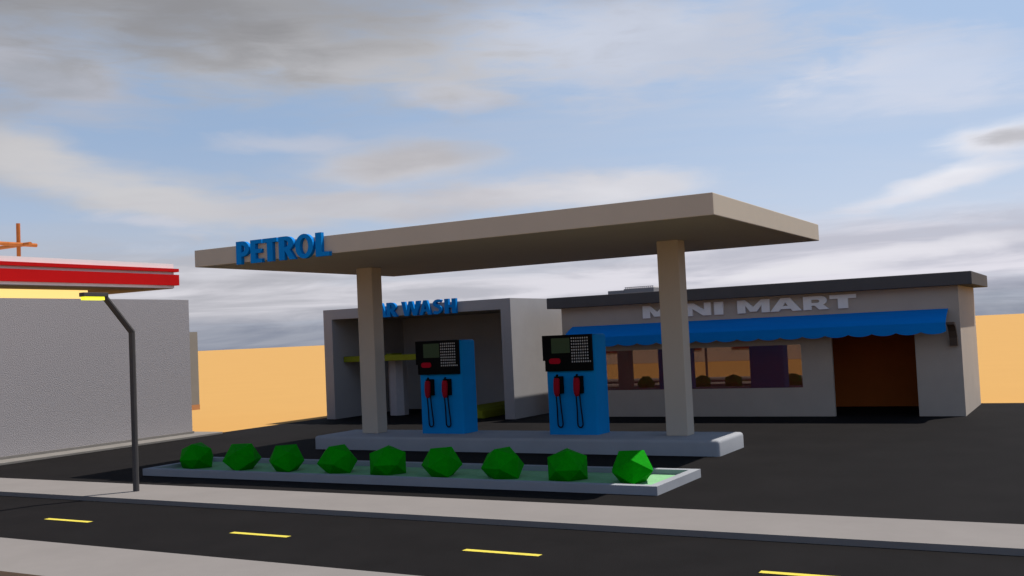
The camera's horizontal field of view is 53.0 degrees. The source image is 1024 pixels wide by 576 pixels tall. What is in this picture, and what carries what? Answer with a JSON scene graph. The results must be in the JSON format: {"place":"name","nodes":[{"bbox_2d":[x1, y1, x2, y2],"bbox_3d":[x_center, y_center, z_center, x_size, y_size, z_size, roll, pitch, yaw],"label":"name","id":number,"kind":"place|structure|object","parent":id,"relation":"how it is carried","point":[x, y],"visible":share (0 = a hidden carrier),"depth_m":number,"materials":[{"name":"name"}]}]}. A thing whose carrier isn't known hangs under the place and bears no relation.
{"place":"outdoors","nodes":[
{"label":"outdoors","id":0,"kind":"place"},
{"bbox_2d":[0,223,37,256],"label":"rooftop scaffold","id":1,"kind":"object","parent":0,"point":[18,244],"visible":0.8,"depth_m":29.06,"materials":[{"name":"orange paint"}]},
{"bbox_2d":[0,537,416,575],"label":"pavement","id":2,"kind":"structure","parent":0,"point":[20,557],"depth_m":10.85,"materials":[{"name":"grey concrete"}]},
{"bbox_2d":[0,192,1023,523],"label":"forecourt","id":3,"kind":"structure","parent":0,"point":[902,462],"depth_m":18.71,"materials":[{"name":"grey concrete"}]},
{"bbox_2d":[236,232,331,264],"bbox_3d":[-4.349,-0.747,19.450,2.315,0.463,0.079,-4,-3,30],"label":"petrol sign","id":4,"kind":"object","parent":3,"relation":"attached to","point":[244,249],"visible":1,"depth_m":19.40,"materials":[{"name":"blue paint"}]},
{"bbox_2d":[344,353,415,415],"bbox_3d":[-3.163,2.950,31.470,4.060,1.918,1.177,-4,-3,30],"label":"wash gantry","id":5,"kind":"object","parent":3,"relation":"on","point":[398,383],"visible":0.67,"depth_m":31.79,"materials":[{"name":"white metal"}]},
{"bbox_2d":[143,457,700,495],"bbox_3d":[-2.021,3.154,17.539,10.320,0.127,1.800,-4,-3,30],"label":"planter bed","id":6,"kind":"object","parent":3,"relation":"on","point":[605,480],"visible":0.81,"depth_m":16.50,"materials":[{"name":"concrete"}]},
{"bbox_2d":[180,442,212,468],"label":"faceted bush","id":7,"kind":"object","parent":6,"relation":"in","point":[197,455],"visible":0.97,"depth_m":19.55,"materials":[{"name":"green plant"}]},
{"bbox_2d":[223,443,261,470],"bbox_3d":[-5.041,3.147,19.165,0.621,0.476,0.621,-3,-3,5],"label":"faceted bush","id":8,"kind":"object","parent":6,"relation":"in","point":[240,457],"visible":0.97,"depth_m":18.95,"materials":[{"name":"green plant"}]},
{"bbox_2d":[269,444,303,471],"bbox_3d":[-4.093,3.083,18.627,0.598,0.465,0.598,-2,-3,-19],"label":"faceted bush","id":9,"kind":"object","parent":6,"relation":"in","point":[286,458],"visible":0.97,"depth_m":18.42,"materials":[{"name":"green plant"}]},
{"bbox_2d":[317,444,356,473],"bbox_3d":[-3.073,3.005,18.048,0.615,0.475,0.658,-4,-3,30],"label":"faceted bush","id":10,"kind":"object","parent":6,"relation":"in","point":[336,459],"visible":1,"depth_m":17.84,"materials":[{"name":"green plant"}]},
{"bbox_2d":[370,445,405,475],"bbox_3d":[-2.120,2.937,17.507,0.614,0.473,0.614,-3,-3,1],"label":"faceted bush","id":11,"kind":"object","parent":6,"relation":"in","point":[388,460],"visible":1,"depth_m":17.31,"materials":[{"name":"green plant"}]},
{"bbox_2d":[421,447,461,476],"bbox_3d":[-1.161,2.871,16.963,0.600,0.466,0.600,-2,-3,-22],"label":"faceted bush","id":12,"kind":"object","parent":6,"relation":"in","point":[443,462],"visible":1,"depth_m":16.75,"materials":[{"name":"green plant"}]},
{"bbox_2d":[481,446,523,478],"bbox_3d":[-0.150,2.792,16.390,0.615,0.477,0.679,-4,-3,30],"label":"faceted bush","id":13,"kind":"object","parent":6,"relation":"in","point":[504,463],"visible":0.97,"depth_m":16.18,"materials":[{"name":"green plant"}]},
{"bbox_2d":[547,448,587,481],"bbox_3d":[0.856,2.724,15.819,0.606,0.469,0.606,-3,-3,3],"label":"faceted bush","id":14,"kind":"object","parent":6,"relation":"in","point":[567,465],"visible":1,"depth_m":15.62,"materials":[{"name":"green plant"}]},
{"bbox_2d":[612,450,652,483],"bbox_3d":[1.791,2.656,15.289,0.606,0.469,0.606,-3,-3,6],"label":"faceted bush","id":15,"kind":"object","parent":6,"relation":"in","point":[632,467],"visible":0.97,"depth_m":15.07,"materials":[{"name":"green plant"}]},
{"bbox_2d":[323,298,561,418],"bbox_3d":[-1.849,2.201,31.913,6.680,3.360,4.180,-4,-3,30],"label":"car wash","id":16,"kind":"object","parent":3,"relation":"on","point":[505,334],"visible":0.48,"depth_m":31.78},
{"bbox_2d":[382,298,457,316],"bbox_3d":[-2.998,0.604,30.137,3.265,0.432,0.099,-4,-3,30],"label":"car wash sign","id":17,"kind":"object","parent":16,"relation":"attached to","point":[390,309],"visible":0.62,"depth_m":29.93,"materials":[{"name":"blue paint"}]},
{"bbox_2d":[477,401,504,418],"bbox_3d":[-0.524,3.627,30.946,1.337,0.297,3.500,-4,-3,30],"label":"wheel guide","id":18,"kind":"object","parent":3,"relation":"on","point":[488,410],"visible":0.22,"depth_m":29.77,"materials":[{"name":"yellow metal"}]},
{"bbox_2d":[315,430,743,456],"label":"pump island","id":19,"kind":"structure","parent":3,"relation":"on","point":[706,444],"depth_m":20.07,"materials":[{"name":"concrete"}]},
{"bbox_2d":[415,339,477,433],"bbox_3d":[-1.431,2.123,22.116,1.115,1.988,0.757,-4,-3,30],"label":"fuel pump","id":20,"kind":"object","parent":19,"relation":"on","point":[446,370],"visible":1,"depth_m":21.89,"materials":[{"name":"blue plastic"}]},
{"bbox_2d":[542,333,609,434],"bbox_3d":[1.264,1.927,20.587,1.115,1.988,0.757,-4,-3,30],"label":"fuel pump","id":21,"kind":"object","parent":19,"relation":"on","point":[576,367],"visible":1,"depth_m":20.37,"materials":[{"name":"blue plastic"}]},
{"bbox_2d":[547,271,987,416],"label":"mini mart","id":22,"kind":"structure","parent":3,"relation":"on","point":[904,340],"depth_m":25.98,"materials":[{"name":"white paint"}]},
{"bbox_2d":[608,286,658,293],"bbox_3d":[3.624,0.104,29.867,1.420,0.250,0.900,-4,-3,30],"label":"rooftop cooling unit","id":23,"kind":"object","parent":22,"relation":"on","point":[640,289],"visible":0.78,"depth_m":29.41,"materials":[{"name":"metal"}]},
{"bbox_2d":[642,294,855,318],"bbox_3d":[5.880,0.478,25.998,5.500,0.330,0.059,-4,-3,30],"label":"mini mart sign","id":24,"kind":"object","parent":22,"relation":"attached to","point":[763,304],"visible":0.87,"depth_m":25.71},
{"bbox_2d":[0,496,1023,575],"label":"road","id":25,"kind":"structure","parent":0,"point":[414,547],"depth_m":11.35,"materials":[{"name":"black asphalt"}]},
{"bbox_2d":[47,518,827,575],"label":"lane markings","id":26,"kind":"object","parent":25,"relation":"on","point":[769,572],"visible":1,"depth_m":10.96,"materials":[{"name":"yellow paint"}]},
{"bbox_2d":[0,478,1023,555],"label":"pavement","id":27,"kind":"structure","parent":0,"point":[968,537],"depth_m":12.50,"materials":[{"name":"grey concrete"}]},
{"bbox_2d":[79,292,138,491],"bbox_3d":[-6.382,1.681,16.315,0.120,3.212,0.988,-4,-3,30],"label":"street lamp","id":28,"kind":"object","parent":27,"relation":"on","point":[106,299],"visible":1,"depth_m":16.63,"materials":[{"name":"metal"}]},
{"bbox_2d":[0,0,1023,350],"label":"sky","id":29,"kind":"structure","parent":0,"point":[144,131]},
{"bbox_2d":[192,314,1023,431],"bbox_3d":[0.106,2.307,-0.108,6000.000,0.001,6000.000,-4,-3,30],"label":"sandy ground","id":30,"kind":"structure","parent":0,"point":[240,389],"depth_m":57.56,"materials":[{"name":"orange sand"}]},
{"bbox_2d":[0,256,222,465],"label":"restaurant","id":31,"kind":"structure","parent":30,"relation":"on","point":[64,373],"depth_m":25.39,"materials":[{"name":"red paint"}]}
]}

